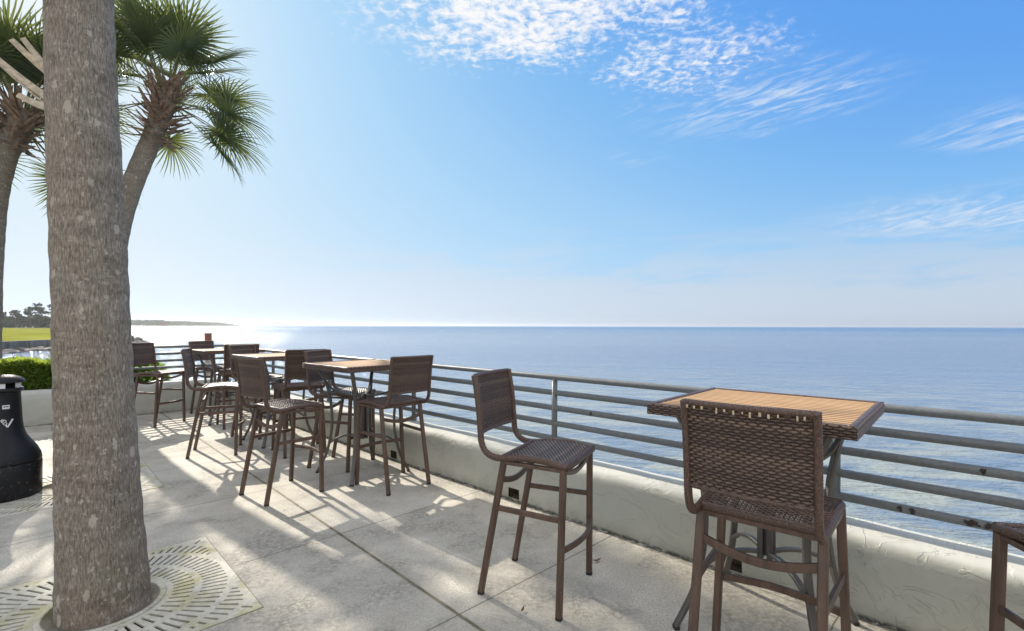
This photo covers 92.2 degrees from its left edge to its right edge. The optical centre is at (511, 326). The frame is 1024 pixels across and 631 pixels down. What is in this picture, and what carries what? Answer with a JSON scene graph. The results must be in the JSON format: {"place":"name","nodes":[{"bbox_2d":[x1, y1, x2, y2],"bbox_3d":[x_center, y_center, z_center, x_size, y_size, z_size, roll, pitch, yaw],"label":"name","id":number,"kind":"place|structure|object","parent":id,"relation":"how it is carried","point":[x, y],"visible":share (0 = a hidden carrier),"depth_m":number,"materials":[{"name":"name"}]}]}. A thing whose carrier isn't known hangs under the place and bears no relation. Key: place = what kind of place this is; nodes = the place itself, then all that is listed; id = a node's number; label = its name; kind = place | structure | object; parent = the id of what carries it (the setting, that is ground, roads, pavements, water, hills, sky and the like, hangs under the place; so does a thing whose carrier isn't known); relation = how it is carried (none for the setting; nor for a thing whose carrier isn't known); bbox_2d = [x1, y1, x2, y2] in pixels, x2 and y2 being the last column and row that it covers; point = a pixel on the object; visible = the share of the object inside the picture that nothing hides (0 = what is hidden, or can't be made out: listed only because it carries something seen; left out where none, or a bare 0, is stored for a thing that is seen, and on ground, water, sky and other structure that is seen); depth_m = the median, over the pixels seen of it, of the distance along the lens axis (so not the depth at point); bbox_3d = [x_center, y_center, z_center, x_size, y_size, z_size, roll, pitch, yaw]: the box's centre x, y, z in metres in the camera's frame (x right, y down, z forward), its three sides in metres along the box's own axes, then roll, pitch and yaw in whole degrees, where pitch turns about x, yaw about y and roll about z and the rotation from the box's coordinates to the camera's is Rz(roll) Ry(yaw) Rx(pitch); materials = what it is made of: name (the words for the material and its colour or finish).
{"place":"outdoors","nodes":[
{"label":"outdoors","id":0,"kind":"place"},
{"bbox_2d":[2,328,50,340],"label":"lawn","id":1,"kind":"structure","parent":0,"point":[15,334],"depth_m":78.97,"materials":[{"name":"green plant"}]},
{"bbox_2d":[46,504,219,630],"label":"ground","id":2,"kind":"structure","parent":0,"point":[162,617],"depth_m":2.62,"materials":[{"name":"soil"}]},
{"bbox_2d":[0,37,43,109],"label":"palm tree","id":3,"kind":"object","parent":2,"relation":"on","point":[34,57],"visible":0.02,"depth_m":4.36,"materials":[{"name":"plant"}]},
{"bbox_2d":[42,0,152,630],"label":"palm tree","id":4,"kind":"object","parent":2,"relation":"on","point":[102,575],"visible":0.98,"depth_m":2.41,"materials":[{"name":"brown plant"}]},
{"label":"planting bed","id":5,"kind":"structure","parent":2,"relation":"on","visible":0},
{"bbox_2d":[0,355,51,389],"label":"hedge","id":6,"kind":"object","parent":5,"relation":"on","point":[32,368],"visible":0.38,"depth_m":7.23,"materials":[{"name":"green plant"}]},
{"bbox_2d":[0,0,144,358],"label":"palm tree","id":7,"kind":"object","parent":5,"relation":"on","point":[21,126],"visible":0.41,"depth_m":7.96,"materials":[{"name":"green plant"}]},
{"bbox_2d":[32,355,170,388],"bbox_3d":[-6.679,0.777,8.145,1.196,1.096,1.859,0,0,41],"label":"shrub","id":8,"kind":"object","parent":5,"relation":"on","point":[144,379],"visible":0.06,"depth_m":8.34,"materials":[{"name":"green plant"}]},
{"bbox_2d":[36,0,274,246],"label":"palm tree","id":9,"kind":"object","parent":5,"relation":"on","point":[168,34],"visible":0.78,"depth_m":8.49,"materials":[{"name":"green plant"}]},
{"bbox_2d":[0,407,900,630],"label":"terrace floor","id":10,"kind":"structure","parent":0,"point":[300,552],"depth_m":3.15,"materials":[{"name":"concrete"}]},
{"bbox_2d":[0,461,163,516],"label":"tree grate","id":11,"kind":"object","parent":10,"relation":"on","point":[42,498],"visible":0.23,"depth_m":4.11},
{"bbox_2d":[0,374,42,502],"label":"ash bin","id":12,"kind":"object","parent":11,"relation":"on","point":[21,467],"visible":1,"depth_m":4.11,"materials":[{"name":"black plastic"}]},
{"bbox_2d":[21,377,230,426],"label":"wall","id":13,"kind":"structure","parent":10,"relation":"on","point":[37,409],"depth_m":7.96,"materials":[{"name":"paint"}]},
{"bbox_2d":[133,344,223,376],"bbox_3d":[-5.794,0.639,8.313,0.062,0.622,2.120,0,0,43],"label":"railing","id":14,"kind":"object","parent":13,"relation":"on","point":[173,353],"visible":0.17,"depth_m":8.34,"materials":[{"name":"grey metal"}]},
{"bbox_2d":[0,537,262,630],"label":"tree grate","id":15,"kind":"object","parent":10,"relation":"on","point":[197,581],"visible":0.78,"depth_m":2.60,"materials":[{"name":"grey metal"}]},
{"bbox_2d":[132,342,185,427],"bbox_3d":[-5.242,0.842,7.252,0.608,1.188,0.534,0,0,10],"label":"bar stool","id":16,"kind":"object","parent":10,"relation":"on","point":[144,353],"visible":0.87,"depth_m":7.29,"materials":[{"name":"wicker"}]},
{"bbox_2d":[188,341,234,415],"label":"bar stool","id":17,"kind":"object","parent":10,"relation":"on","point":[200,344],"visible":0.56,"depth_m":8.16,"materials":[{"name":"wicker"}]},
{"bbox_2d":[181,348,244,458],"bbox_3d":[-3.406,0.847,5.636,0.608,1.188,0.534,0,0,-23],"label":"bar stool","id":18,"kind":"object","parent":10,"relation":"on","point":[188,362],"visible":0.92,"depth_m":5.51,"materials":[{"name":"wicker"}]},
{"bbox_2d":[192,348,264,425],"bbox_3d":[-4.402,0.896,7.580,0.839,1.085,0.839,0,0,42],"label":"bar table","id":19,"kind":"object","parent":10,"relation":"on","point":[209,352],"visible":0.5,"depth_m":7.35,"materials":[{"name":"wood"}]},
{"bbox_2d":[216,344,259,429],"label":"bar stool","id":20,"kind":"object","parent":10,"relation":"on","point":[224,373],"visible":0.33,"depth_m":6.96,"materials":[{"name":"wicker"}]},
{"bbox_2d":[228,344,287,439],"bbox_3d":[-3.382,0.847,6.572,0.608,1.188,0.534,0,0,14],"label":"bar stool","id":21,"kind":"object","parent":10,"relation":"on","point":[243,349],"visible":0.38,"depth_m":6.49,"materials":[{"name":"wicker"}]},
{"bbox_2d":[232,352,312,448],"bbox_3d":[-2.952,0.900,6.250,0.839,1.085,0.839,0,0,42],"label":"bar table","id":22,"kind":"object","parent":10,"relation":"on","point":[280,356],"visible":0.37,"depth_m":6.18,"materials":[{"name":"wood"}]},
{"bbox_2d":[234,356,323,506],"bbox_3d":[-2.008,0.851,4.262,0.534,1.188,0.608,0,0,37],"label":"bar stool","id":23,"kind":"object","parent":10,"relation":"on","point":[249,370],"visible":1,"depth_m":4.18,"materials":[{"name":"wicker"}]},
{"bbox_2d":[271,349,326,458],"bbox_3d":[-2.436,0.850,5.682,0.534,1.188,0.608,0,0,-36],"label":"bar stool","id":24,"kind":"object","parent":10,"relation":"on","point":[294,361],"visible":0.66,"depth_m":5.46,"materials":[{"name":"wicker"}]},
{"bbox_2d":[304,349,375,472],"bbox_3d":[-1.802,0.851,5.172,0.608,1.188,0.534,0,0,13],"label":"bar stool","id":25,"kind":"object","parent":10,"relation":"on","point":[313,375],"visible":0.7,"depth_m":5.11,"materials":[{"name":"wicker"}]},
{"bbox_2d":[302,359,409,486],"bbox_3d":[-1.475,0.904,4.886,0.839,1.085,0.839,0,0,41],"label":"bar table","id":26,"kind":"object","parent":10,"relation":"on","point":[352,367],"visible":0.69,"depth_m":4.84,"materials":[{"name":"wood"}]},
{"bbox_2d":[355,355,433,495],"bbox_3d":[-1.069,0.853,4.517,0.608,1.188,0.534,0,0,44],"label":"bar stool","id":27,"kind":"object","parent":10,"relation":"on","point":[410,374],"visible":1,"depth_m":4.42,"materials":[{"name":"wicker"}]},
{"bbox_2d":[471,368,594,621],"bbox_3d":[0.126,0.856,2.764,0.608,1.188,0.534,0,0,26],"label":"bar stool","id":28,"kind":"object","parent":10,"relation":"on","point":[494,394],"visible":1,"depth_m":2.69,"materials":[{"name":"brown wicker"}]},
{"bbox_2d":[231,381,1023,630],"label":"wall","id":29,"kind":"structure","parent":10,"relation":"on","point":[903,579],"depth_m":2.85,"materials":[{"name":"paint"}]},
{"bbox_2d":[259,348,1023,531],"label":"railing","id":30,"kind":"object","parent":29,"relation":"on","point":[1002,446],"visible":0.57,"depth_m":2.67,"materials":[{"name":"grey metal"}]},
{"bbox_2d":[680,398,850,630],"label":"bar stool","id":31,"kind":"object","parent":10,"relation":"on","point":[754,476],"visible":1,"depth_m":1.72,"materials":[{"name":"wicker"}]},
{"bbox_2d":[647,387,884,630],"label":"bar table","id":32,"kind":"object","parent":10,"relation":"on","point":[848,419],"visible":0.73,"depth_m":2.36,"materials":[{"name":"brown wood"}]},
{"bbox_2d":[989,521,1023,630],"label":"bar stool","id":33,"kind":"object","parent":10,"relation":"on","point":[1005,534],"visible":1,"depth_m":1.69,"materials":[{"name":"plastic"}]},
{"bbox_2d":[0,0,1023,327],"label":"sky","id":34,"kind":"structure","parent":0,"point":[612,163],"materials":[{"name":"blue"}]},
{"bbox_2d":[2,325,1023,555],"bbox_3d":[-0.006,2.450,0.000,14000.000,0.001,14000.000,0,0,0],"label":"water","id":35,"kind":"structure","parent":0,"point":[977,369],"depth_m":26.44,"materials":[{"name":"blue liquid"}]},
{"bbox_2d":[2,336,133,349],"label":"seawall","id":36,"kind":"object","parent":35,"relation":"in","point":[14,345],"visible":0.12,"depth_m":46.11,"materials":[{"name":"grey concrete"}]},
{"bbox_2d":[2,340,143,353],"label":"riprap","id":37,"kind":"object","parent":35,"relation":"in","point":[23,349],"visible":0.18,"depth_m":45.09,"materials":[{"name":"grey stone"}]},
{"bbox_2d":[134,336,147,342],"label":"rock heap","id":38,"kind":"object","parent":35,"relation":"in","point":[140,339],"visible":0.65,"depth_m":67.34,"materials":[{"name":"grey stone"}]},
{"bbox_2d":[204,333,211,377],"bbox_3d":[-6.554,1.495,10.620,0.110,2.675,0.110,0,0,0],"label":"marker post","id":39,"kind":"object","parent":35,"relation":"in","point":[208,336],"visible":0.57,"depth_m":10.57,"materials":[{"name":"red"}]},
{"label":"far shore","id":40,"kind":"structure","parent":0,"visible":0},
{"bbox_2d":[9,310,22,327],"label":"pine tree","id":41,"kind":"object","parent":40,"relation":"on","point":[16,314],"visible":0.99,"depth_m":311.76,"materials":[{"name":"green plant"}]},
{"bbox_2d":[3,315,49,327],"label":"undergrowth","id":42,"kind":"object","parent":40,"relation":"on","point":[22,322],"visible":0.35,"depth_m":313.64,"materials":[{"name":"plant"}]},
{"bbox_2d":[23,306,41,327],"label":"pine tree","id":43,"kind":"object","parent":40,"relation":"on","point":[26,312],"visible":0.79,"depth_m":304.80,"materials":[{"name":"green plant"}]},
{"bbox_2d":[28,302,44,327],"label":"pine tree","id":44,"kind":"object","parent":40,"relation":"on","point":[34,308],"visible":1,"depth_m":301.55,"materials":[{"name":"green plant"}]},
{"bbox_2d":[33,310,48,327],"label":"pine tree","id":45,"kind":"object","parent":40,"relation":"on","point":[41,311],"visible":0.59,"depth_m":317.90,"materials":[{"name":"green plant"}]},
{"bbox_2d":[43,304,50,314],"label":"pine tree","id":46,"kind":"object","parent":40,"relation":"on","point":[48,311],"visible":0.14,"depth_m":303.39,"materials":[{"name":"green plant"}]},
{"bbox_3d":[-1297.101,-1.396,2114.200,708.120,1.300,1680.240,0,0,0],"label":"terrain","id":47,"kind":"structure","parent":0,"visible":0},
{"bbox_2d":[131,319,239,325],"bbox_3d":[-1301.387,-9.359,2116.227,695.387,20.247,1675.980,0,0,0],"label":"treeline","id":48,"kind":"object","parent":47,"relation":"on","point":[151,322],"visible":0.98,"depth_m":1544.64,"materials":[{"name":"grey plant"}]}
]}

